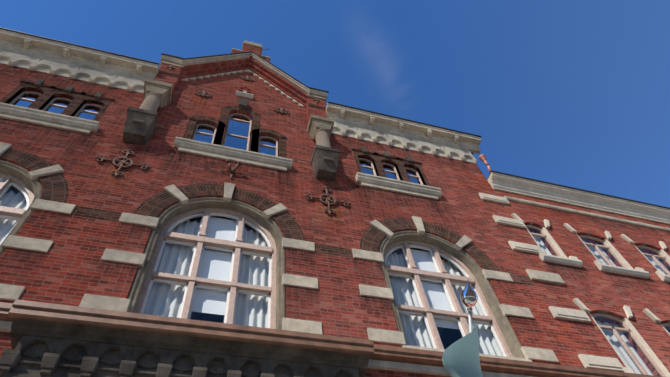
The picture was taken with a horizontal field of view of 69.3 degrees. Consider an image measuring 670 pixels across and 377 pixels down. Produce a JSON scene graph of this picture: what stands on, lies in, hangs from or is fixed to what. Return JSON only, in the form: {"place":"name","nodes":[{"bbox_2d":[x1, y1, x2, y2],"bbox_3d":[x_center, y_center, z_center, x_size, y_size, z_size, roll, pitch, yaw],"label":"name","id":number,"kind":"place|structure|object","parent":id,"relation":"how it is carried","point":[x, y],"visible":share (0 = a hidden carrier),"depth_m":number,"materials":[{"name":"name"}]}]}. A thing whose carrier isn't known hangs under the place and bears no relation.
{"place":"outdoors","nodes":[
{"label":"outdoors","id":0,"kind":"place"},
{"bbox_2d":[0,187,443,347],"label":"room ceiling","id":1,"kind":"structure","parent":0,"point":[205,317],"depth_m":14.22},
{"bbox_2d":[0,0,669,207],"label":"sky","id":2,"kind":"structure","parent":0,"point":[571,93],"materials":[{"name":"blue"}]},
{"bbox_2d":[468,311,472,332],"bbox_3d":[1.980,3.331,6.753,0.110,2.254,2.337,1,-57,-7],"label":"flag pole","id":3,"kind":"object","parent":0,"point":[470,322],"visible":0.23,"depth_m":7.00,"materials":[{"name":"white metal"}]},
{"bbox_2d":[442,321,482,376],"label":"flag","id":4,"kind":"object","parent":3,"relation":"attached to","point":[460,358],"visible":0.98,"depth_m":6.42,"materials":[{"name":"teal fabric"}]},
{"bbox_2d":[460,280,477,310],"bbox_3d":[1.962,1.579,7.098,0.269,0.344,0.264,-38,-61,18],"label":"finial","id":5,"kind":"object","parent":3,"relation":"attached to","point":[469,298],"visible":1,"depth_m":7.02,"materials":[{"name":"silver metal"}]},
{"label":"ground","id":6,"kind":"structure","parent":0,"visible":0},
{"bbox_2d":[0,63,669,376],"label":"wall","id":7,"kind":"structure","parent":6,"relation":"on","point":[71,270],"depth_m":12.05,"materials":[{"name":"brick"}]},
{"bbox_2d":[0,148,68,202],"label":"arch ring","id":8,"kind":"object","parent":7,"relation":"attached to","point":[55,187],"visible":0.65,"depth_m":10.43,"materials":[{"name":"brick"}]},
{"bbox_2d":[187,116,226,130],"bbox_3d":[-3.831,-1.954,14.575,1.166,0.496,0.224,10,-59,-13],"label":"arch","id":9,"kind":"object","parent":7,"relation":"attached to","point":[207,119],"visible":0.58,"depth_m":14.55,"materials":[{"name":"brick"}]},
{"bbox_2d":[133,184,304,240],"bbox_3d":[-2.518,0.472,11.169,3.720,1.860,0.054,10,-59,-13],"label":"arch ring","id":10,"kind":"object","parent":7,"relation":"attached to","point":[155,205],"visible":0.75,"depth_m":11.33,"materials":[{"name":"brick"}]},
{"bbox_2d":[103,83,342,228],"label":"rust runs","id":11,"kind":"object","parent":7,"relation":"attached to","point":[223,184],"visible":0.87,"depth_m":11.77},
{"bbox_2d":[220,105,261,118],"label":"brick arch","id":12,"kind":"structure","parent":7,"relation":"attached to","point":[254,114],"depth_m":15.71,"materials":[{"name":"brick"}]},
{"bbox_2d":[0,78,525,358],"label":"stone surround","id":13,"kind":"object","parent":7,"relation":"attached to","point":[161,91],"visible":0.52,"depth_m":10.97,"materials":[{"name":"grey stone"}]},
{"bbox_2d":[0,79,533,285],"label":"dark brickwork","id":14,"kind":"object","parent":7,"relation":"attached to","point":[78,99],"depth_m":13.57,"materials":[{"name":"brown brick"}]},
{"bbox_2d":[250,128,287,139],"bbox_3d":[-2.048,-1.623,14.990,1.166,0.496,0.224,10,-59,-13],"label":"arch","id":15,"kind":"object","parent":7,"relation":"attached to","point":[270,132],"visible":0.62,"depth_m":14.97,"materials":[{"name":"brick"}]},
{"bbox_2d":[154,44,486,179],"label":"brick trim","id":16,"kind":"structure","parent":7,"relation":"attached to","point":[174,77],"depth_m":17.54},
{"bbox_2d":[192,217,459,329],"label":"blinds","id":17,"kind":"object","parent":7,"relation":"attached to","point":[207,296],"depth_m":10.53,"materials":[{"name":"white fabric"}]},
{"bbox_2d":[0,29,669,376],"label":"stone trim","id":18,"kind":"structure","parent":7,"relation":"attached to","point":[69,53],"depth_m":9.26,"materials":[{"name":"beige stone"}]},
{"bbox_2d":[140,94,330,146],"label":"granite shafts","id":19,"kind":"object","parent":18,"relation":"attached to","point":[151,102],"visible":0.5,"depth_m":13.79,"materials":[{"name":"grey stone"}]},
{"bbox_2d":[0,47,474,162],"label":"cornice","id":20,"kind":"structure","parent":18,"relation":"attached to","point":[26,60],"depth_m":15.16,"materials":[{"name":"beige stone"}]},
{"bbox_2d":[93,46,521,283],"bbox_3d":[-3.389,-2.869,15.649,15.460,13.428,0.462,10,-59,-13],"label":"ironwork","id":21,"kind":"object","parent":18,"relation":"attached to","point":[122,161],"visible":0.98,"depth_m":12.37,"materials":[{"name":"metal"}]},
{"bbox_2d":[0,299,661,376],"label":"ledge","id":22,"kind":"object","parent":18,"relation":"attached to","point":[33,310],"visible":0.92,"depth_m":7.44,"materials":[{"name":"beige stone"}]},
{"bbox_2d":[0,91,669,376],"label":"frames","id":23,"kind":"structure","parent":7,"relation":"attached to","point":[200,241],"depth_m":10.72,"materials":[{"name":"beige wood"}]},
{"bbox_2d":[12,93,420,183],"bbox_3d":[-5.327,-2.067,14.056,16.660,2.880,0.010,10,-59,-13],"label":"glass","id":24,"kind":"object","parent":23,"relation":"in","point":[239,128],"visible":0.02,"depth_m":14.33,"materials":[{"name":"glass"}]},
{"bbox_2d":[0,178,506,356],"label":"sashes","id":25,"kind":"object","parent":23,"relation":"in","point":[23,192],"visible":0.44,"depth_m":10.39,"materials":[{"name":"white wood"}]},
{"bbox_2d":[0,187,669,375],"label":"glass","id":26,"kind":"object","parent":23,"relation":"attached to","point":[393,287],"visible":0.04,"depth_m":10.81,"materials":[{"name":"glass"}]},
{"bbox_2d":[0,191,669,375],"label":"curtains","id":27,"kind":"object","parent":7,"relation":"attached to","point":[252,275],"depth_m":10.33,"materials":[{"name":"white fabric"}]},
{"bbox_2d":[0,27,669,208],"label":"roof edge","id":28,"kind":"object","parent":7,"relation":"on","point":[326,105],"visible":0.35,"depth_m":17.13,"materials":[{"name":"grey metal"}]},
{"bbox_2d":[479,154,490,172],"bbox_3d":[5.281,-0.751,16.818,0.237,1.120,0.390,-1,-57,-6],"label":"downpipe","id":29,"kind":"object","parent":28,"relation":"attached to","point":[482,157],"visible":0.88,"depth_m":16.98,"materials":[{"name":"pink metal"}]},
{"bbox_2d":[4,68,669,331],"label":"dirt runs","id":30,"kind":"object","parent":7,"relation":"attached to","point":[267,182],"visible":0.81,"depth_m":12.55,"materials":[{"name":"brown brick"}]},
{"bbox_2d":[181,69,669,376],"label":"stone trim","id":31,"kind":"structure","parent":7,"relation":"attached to","point":[536,189],"depth_m":15.09,"materials":[{"name":"beige stone"}]},
{"bbox_2d":[360,218,500,271],"bbox_3d":[2.275,1.359,12.283,3.720,1.860,0.054,10,-59,-13],"label":"arch ring","id":32,"kind":"object","parent":7,"relation":"attached to","point":[372,237],"visible":0.75,"depth_m":12.45,"materials":[{"name":"brick"}]},
{"bbox_2d":[440,328,499,349],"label":"room walls","id":33,"kind":"structure","parent":7,"relation":"attached to","point":[444,336],"depth_m":15.11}
]}

